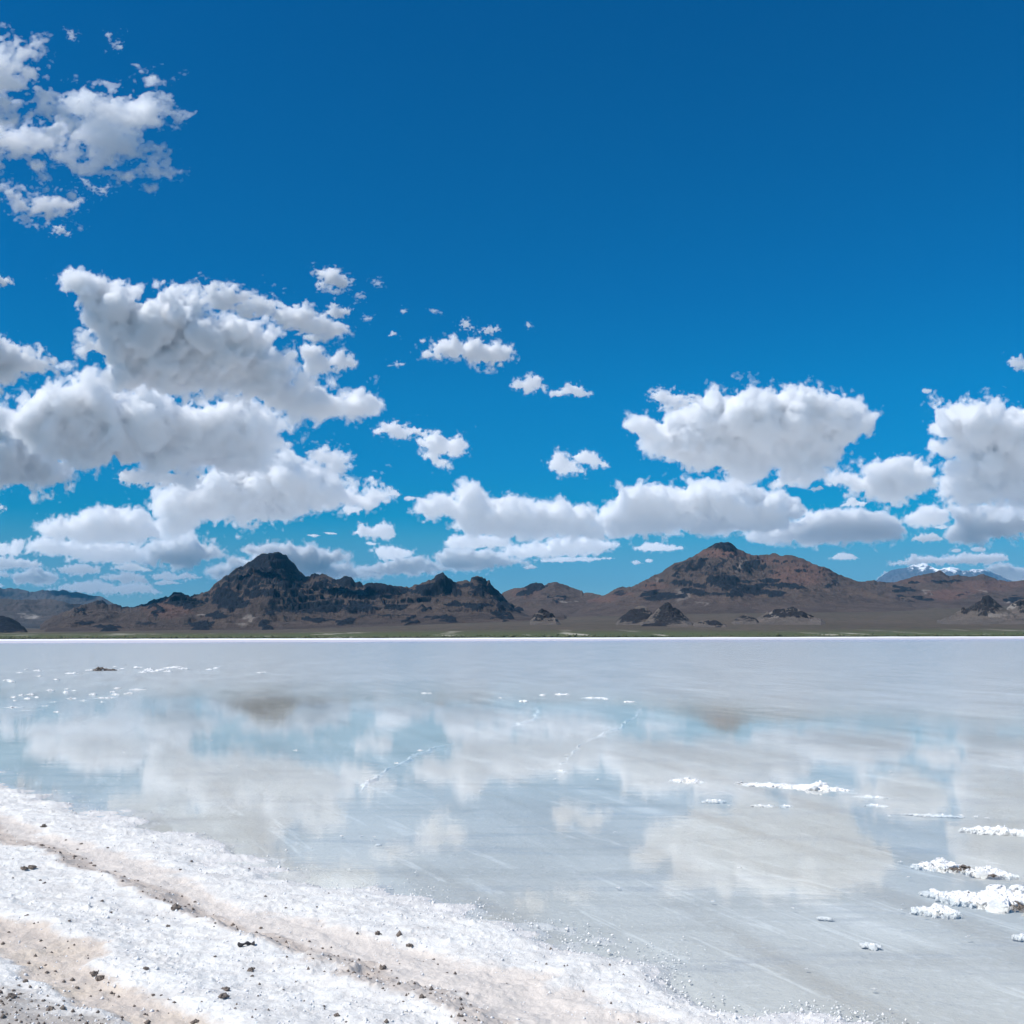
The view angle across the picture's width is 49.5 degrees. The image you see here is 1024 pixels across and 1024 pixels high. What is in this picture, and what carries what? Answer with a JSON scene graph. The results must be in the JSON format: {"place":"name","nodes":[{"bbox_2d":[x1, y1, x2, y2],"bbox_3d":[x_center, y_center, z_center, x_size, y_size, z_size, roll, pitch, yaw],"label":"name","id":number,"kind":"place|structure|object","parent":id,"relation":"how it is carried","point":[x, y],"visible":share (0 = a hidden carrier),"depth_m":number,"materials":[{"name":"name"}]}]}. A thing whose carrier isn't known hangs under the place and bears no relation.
{"place":"outdoors","nodes":[
{"label":"outdoors","id":0,"kind":"place"},
{"bbox_2d":[0,616,27,632],"bbox_3d":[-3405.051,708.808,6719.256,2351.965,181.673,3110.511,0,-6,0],"label":"hill","id":1,"kind":"structure","parent":0,"point":[9,625],"depth_m":5494.47,"materials":[{"name":"grey stone"}]},
{"bbox_2d":[0,598,80,628],"bbox_3d":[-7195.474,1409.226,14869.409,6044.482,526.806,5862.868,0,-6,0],"label":"hill","id":2,"kind":"structure","parent":0,"point":[35,614],"depth_m":13961.09,"materials":[{"name":"stone"}]},
{"bbox_2d":[0,588,112,604],"bbox_3d":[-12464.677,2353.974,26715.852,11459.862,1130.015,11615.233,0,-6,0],"label":"mountain range","id":3,"kind":"structure","parent":0,"point":[66,596],"depth_m":25966.21,"materials":[{"name":"stone"}]},
{"bbox_2d":[40,552,566,631],"bbox_3d":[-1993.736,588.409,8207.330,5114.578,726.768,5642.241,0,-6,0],"label":"mountain range","id":4,"kind":"structure","parent":0,"point":[273,591],"depth_m":7409.17,"materials":[{"name":"brown stone"}]},
{"bbox_2d":[0,769,874,1023],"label":"salt shore","id":5,"kind":"structure","parent":0,"point":[501,999],"depth_m":7.51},
{"bbox_2d":[5,993,16,998],"bbox_3d":[-2.760,2.662,6.114,0.058,0.029,0.066,2,-7,-19],"label":"dirt clod","id":6,"kind":"object","parent":5,"relation":"on","point":[12,995],"visible":1,"depth_m":6.09,"materials":[{"name":"soil"}]},
{"bbox_2d":[27,865,36,868],"bbox_3d":[-4.304,3.179,9.950,0.071,0.027,0.065,-2,-7,16],"label":"dirt clod","id":7,"kind":"object","parent":5,"relation":"on","point":[32,866],"visible":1,"depth_m":9.94,"materials":[{"name":"soil"}]},
{"bbox_2d":[46,1006,55,1010],"bbox_3d":[-2.466,2.656,5.933,0.049,0.021,0.053,3,-7,-28],"label":"dirt clod","id":8,"kind":"object","parent":5,"relation":"on","point":[49,1008],"visible":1,"depth_m":5.92,"materials":[{"name":"soil"}]},
{"bbox_2d":[89,971,97,975],"bbox_3d":[-2.540,2.800,6.742,0.046,0.024,0.048,-1,-6,10],"label":"dirt clod","id":9,"kind":"object","parent":5,"relation":"on","point":[93,973],"visible":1,"depth_m":6.73,"materials":[{"name":"soil"}]},
{"bbox_2d":[95,975,104,980],"bbox_3d":[-2.480,2.800,6.673,0.051,0.027,0.054,6,-9,-42],"label":"dirt clod","id":10,"kind":"object","parent":5,"relation":"on","point":[99,977],"visible":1,"depth_m":6.66,"materials":[{"name":"soil"}]},
{"bbox_2d":[171,903,180,909],"bbox_3d":[-2.579,3.021,8.510,0.080,0.043,0.086,3,-7,-26],"label":"dirt clod","id":11,"kind":"object","parent":5,"relation":"on","point":[175,906],"visible":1,"depth_m":8.48,"materials":[{"name":"soil"}]},
{"bbox_2d":[218,993,229,998],"bbox_3d":[-1.615,2.703,6.206,0.054,0.022,0.058,-5,-8,36],"label":"dirt clod","id":12,"kind":"object","parent":5,"relation":"on","point":[223,995],"visible":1,"depth_m":6.19,"materials":[{"name":"soil"}]},
{"bbox_2d":[221,986,229,990],"bbox_3d":[-1.653,2.744,6.391,0.055,0.024,0.048,1,-6,-10],"label":"dirt clod","id":13,"kind":"object","parent":5,"relation":"on","point":[226,988],"visible":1,"depth_m":6.38,"materials":[{"name":"soil"}]},
{"bbox_2d":[237,941,254,946],"bbox_3d":[-1.768,2.872,7.376,0.114,0.036,0.041,2,-7,-18],"label":"stick","id":14,"kind":"object","parent":5,"relation":"on","point":[239,944],"visible":1,"depth_m":7.37,"materials":[{"name":"grey wood"}]},
{"bbox_2d":[247,967,254,971],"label":"dirt clod","id":15,"kind":"object","parent":5,"relation":"on","point":[250,969],"visible":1,"depth_m":6.88,"materials":[{"name":"soil"}]},
{"bbox_2d":[0,834,645,1023],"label":"gravel","id":16,"kind":"structure","parent":5,"relation":"on","point":[148,1021],"depth_m":6.44,"materials":[{"name":"gravel"}]},
{"bbox_2d":[0,769,920,1023],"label":"salt crumbs","id":17,"kind":"object","parent":5,"relation":"on","point":[800,1011],"visible":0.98,"depth_m":7.19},
{"bbox_2d":[0,636,1023,1023],"bbox_3d":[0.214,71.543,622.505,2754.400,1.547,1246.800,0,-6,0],"label":"lake bed","id":18,"kind":"object","parent":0,"point":[510,828],"visible":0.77,"depth_m":13.84,"materials":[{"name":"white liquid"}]},
{"bbox_2d":[85,667,118,670],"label":"salt lump","id":19,"kind":"object","parent":18,"relation":"on","point":[101,669],"visible":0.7,"depth_m":74.68,"materials":[{"name":"white"}]},
{"bbox_2d":[358,743,453,792],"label":"salt ridge","id":20,"kind":"structure","parent":18,"relation":"on","point":[374,779],"depth_m":19.32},
{"bbox_2d":[558,743,583,782],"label":"salt ridge","id":21,"kind":"structure","parent":18,"relation":"on","point":[573,751],"depth_m":21.13,"materials":[{"name":"white"}]},
{"bbox_2d":[668,777,704,783],"bbox_3d":[2.671,4.137,16.961,0.598,0.186,0.280,-3,-7,23],"label":"salt lump","id":22,"kind":"object","parent":18,"relation":"on","point":[689,780],"visible":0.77,"depth_m":16.89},
{"bbox_2d":[701,799,726,803],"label":"salt lump","id":23,"kind":"object","parent":18,"relation":"on","point":[715,801],"visible":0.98,"depth_m":14.90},
{"bbox_2d":[750,804,774,807],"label":"salt lump","id":24,"kind":"object","parent":18,"relation":"on","point":[763,806],"visible":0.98,"depth_m":14.47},
{"bbox_2d":[780,804,792,807],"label":"salt lump","id":25,"kind":"object","parent":18,"relation":"on","point":[786,806],"visible":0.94,"depth_m":14.43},
{"bbox_2d":[734,780,853,791],"bbox_3d":[4.143,4.027,16.235,1.862,0.215,0.382,-4,-7,30],"label":"salt lump","id":26,"kind":"object","parent":18,"relation":"on","point":[820,785],"visible":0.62,"depth_m":16.10,"materials":[{"name":"white"}]},
{"bbox_2d":[816,916,833,920],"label":"salt lump","id":27,"kind":"object","parent":18,"relation":"on","point":[824,918],"visible":1,"depth_m":8.75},
{"bbox_2d":[852,794,887,798],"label":"salt lump","id":28,"kind":"object","parent":18,"relation":"on","point":[875,797],"visible":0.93,"depth_m":15.25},
{"bbox_2d":[859,942,881,950],"bbox_3d":[2.578,3.124,7.985,0.167,0.062,0.099,-2,-7,17],"label":"salt lump","id":29,"kind":"object","parent":18,"relation":"on","point":[871,946],"visible":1,"depth_m":7.96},
{"bbox_2d":[864,804,888,807],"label":"salt lump","id":30,"kind":"object","parent":18,"relation":"on","point":[877,805],"visible":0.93,"depth_m":14.47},
{"bbox_2d":[904,813,963,818],"bbox_3d":[5.214,3.755,13.718,0.730,0.051,0.098,-3,-7,20],"label":"salt lump","id":31,"kind":"object","parent":18,"relation":"on","point":[936,815],"visible":1,"depth_m":13.69,"materials":[{"name":"white stone"}]},
{"bbox_2d":[909,903,963,918],"bbox_3d":[3.422,3.238,8.933,0.432,0.163,0.222,-3,-7,20],"label":"salt lump","id":32,"kind":"object","parent":18,"relation":"on","point":[935,910],"visible":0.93,"depth_m":8.89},
{"bbox_2d":[918,888,957,898],"bbox_3d":[3.675,3.301,9.521,0.187,0.107,0.367,5,-8,-41],"label":"salt lump","id":33,"kind":"object","parent":18,"relation":"on","point":[931,893],"visible":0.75,"depth_m":9.54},
{"bbox_2d":[910,857,974,872],"bbox_3d":[4.153,3.417,10.620,0.681,0.197,0.315,-3,-7,20],"label":"salt lump","id":34,"kind":"object","parent":18,"relation":"on","point":[939,864],"visible":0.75,"depth_m":10.56,"materials":[{"name":"white stone"}]},
{"bbox_2d":[935,884,1023,913],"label":"salt lump","id":35,"kind":"object","parent":18,"relation":"on","point":[996,898],"visible":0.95,"depth_m":9.21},
{"bbox_2d":[961,865,1020,880],"bbox_3d":[4.451,3.392,10.324,0.550,0.179,0.294,-3,-7,23],"label":"salt lump","id":36,"kind":"object","parent":18,"relation":"on","point":[987,871],"visible":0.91,"depth_m":10.25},
{"bbox_2d":[958,825,1023,836],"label":"salt lump","id":37,"kind":"object","parent":18,"relation":"on","point":[994,830],"visible":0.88,"depth_m":12.53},
{"bbox_2d":[1011,933,1023,941],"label":"salt lump","id":38,"kind":"object","parent":18,"relation":"on","point":[1018,937],"visible":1,"depth_m":8.18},
{"bbox_2d":[0,639,1023,754],"bbox_3d":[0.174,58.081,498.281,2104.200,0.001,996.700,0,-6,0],"label":"water","id":39,"kind":"structure","parent":0,"point":[168,715],"depth_m":32.92,"materials":[{"name":"liquid"}]},
{"bbox_2d":[0,606,1023,638],"bbox_3d":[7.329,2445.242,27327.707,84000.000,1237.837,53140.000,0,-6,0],"label":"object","id":40,"kind":"structure","parent":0,"point":[918,622],"depth_m":3246.26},
{"bbox_2d":[0,632,1023,638],"bbox_3d":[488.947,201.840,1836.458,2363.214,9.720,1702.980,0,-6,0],"label":"scrub","id":41,"kind":"object","parent":40,"relation":"on","point":[304,636],"visible":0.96,"depth_m":1057.10,"materials":[{"name":"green plant"}]},
{"bbox_2d":[530,608,560,624],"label":"rock outcrop","id":42,"kind":"object","parent":40,"relation":"on","point":[541,616],"visible":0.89,"depth_m":4131.74,"materials":[{"name":"grey stone"}]},
{"bbox_2d":[616,606,651,624],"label":"rock outcrop","id":43,"kind":"object","parent":40,"relation":"on","point":[638,615],"visible":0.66,"depth_m":3966.49,"materials":[{"name":"stone"}]},
{"bbox_2d":[641,602,692,626],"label":"rock outcrop","id":44,"kind":"object","parent":40,"relation":"on","point":[666,614],"visible":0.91,"depth_m":3737.15,"materials":[{"name":"stone"}]},
{"bbox_2d":[693,619,726,626],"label":"rock outcrop","id":45,"kind":"object","parent":40,"relation":"on","point":[707,623],"visible":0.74,"depth_m":3492.22,"materials":[{"name":"grey stone"}]},
{"bbox_2d":[732,614,758,624],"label":"rock outcrop","id":46,"kind":"object","parent":40,"relation":"on","point":[745,619],"visible":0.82,"depth_m":3914.65,"materials":[{"name":"grey stone"}]},
{"bbox_2d":[757,607,825,624],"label":"rock outcrop","id":47,"kind":"object","parent":40,"relation":"on","point":[790,616],"visible":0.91,"depth_m":3971.23,"materials":[{"name":"grey stone"}]},
{"bbox_2d":[937,595,1023,623],"bbox_3d":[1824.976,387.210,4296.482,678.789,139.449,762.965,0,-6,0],"label":"rock outcrop","id":48,"kind":"object","parent":40,"relation":"on","point":[987,609],"visible":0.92,"depth_m":4187.04,"materials":[{"name":"stone"}]},
{"bbox_2d":[1007,599,1023,618],"bbox_3d":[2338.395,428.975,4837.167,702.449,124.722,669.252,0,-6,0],"label":"rock outcrop","id":49,"kind":"object","parent":40,"relation":"on","point":[1016,608],"visible":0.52,"depth_m":4822.31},
{"bbox_2d":[0,0,1023,606],"label":"sky","id":50,"kind":"structure","parent":0,"point":[588,296],"materials":[{"name":"blue"}]},
{"bbox_2d":[502,582,603,616],"bbox_3d":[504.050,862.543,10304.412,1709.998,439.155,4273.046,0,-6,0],"label":"hill","id":51,"kind":"structure","parent":0,"point":[554,598],"depth_m":9613.06,"materials":[{"name":"stone"}]},
{"bbox_2d":[567,542,927,616],"bbox_3d":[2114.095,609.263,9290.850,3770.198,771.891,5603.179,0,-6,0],"label":"mountain","id":52,"kind":"structure","parent":0,"point":[722,577],"depth_m":8176.34,"materials":[{"name":"brown stone"}]},
{"bbox_2d":[876,563,1010,581],"bbox_3d":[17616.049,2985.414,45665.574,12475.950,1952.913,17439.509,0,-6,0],"label":"mountain range","id":53,"kind":"structure","parent":0,"point":[896,575],"depth_m":46112.81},
{"bbox_2d":[865,570,1023,607],"bbox_3d":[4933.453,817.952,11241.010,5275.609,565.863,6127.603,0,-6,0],"label":"hill","id":54,"kind":"structure","parent":0,"point":[939,589],"depth_m":10588.39,"materials":[{"name":"brown stone"}]}
]}

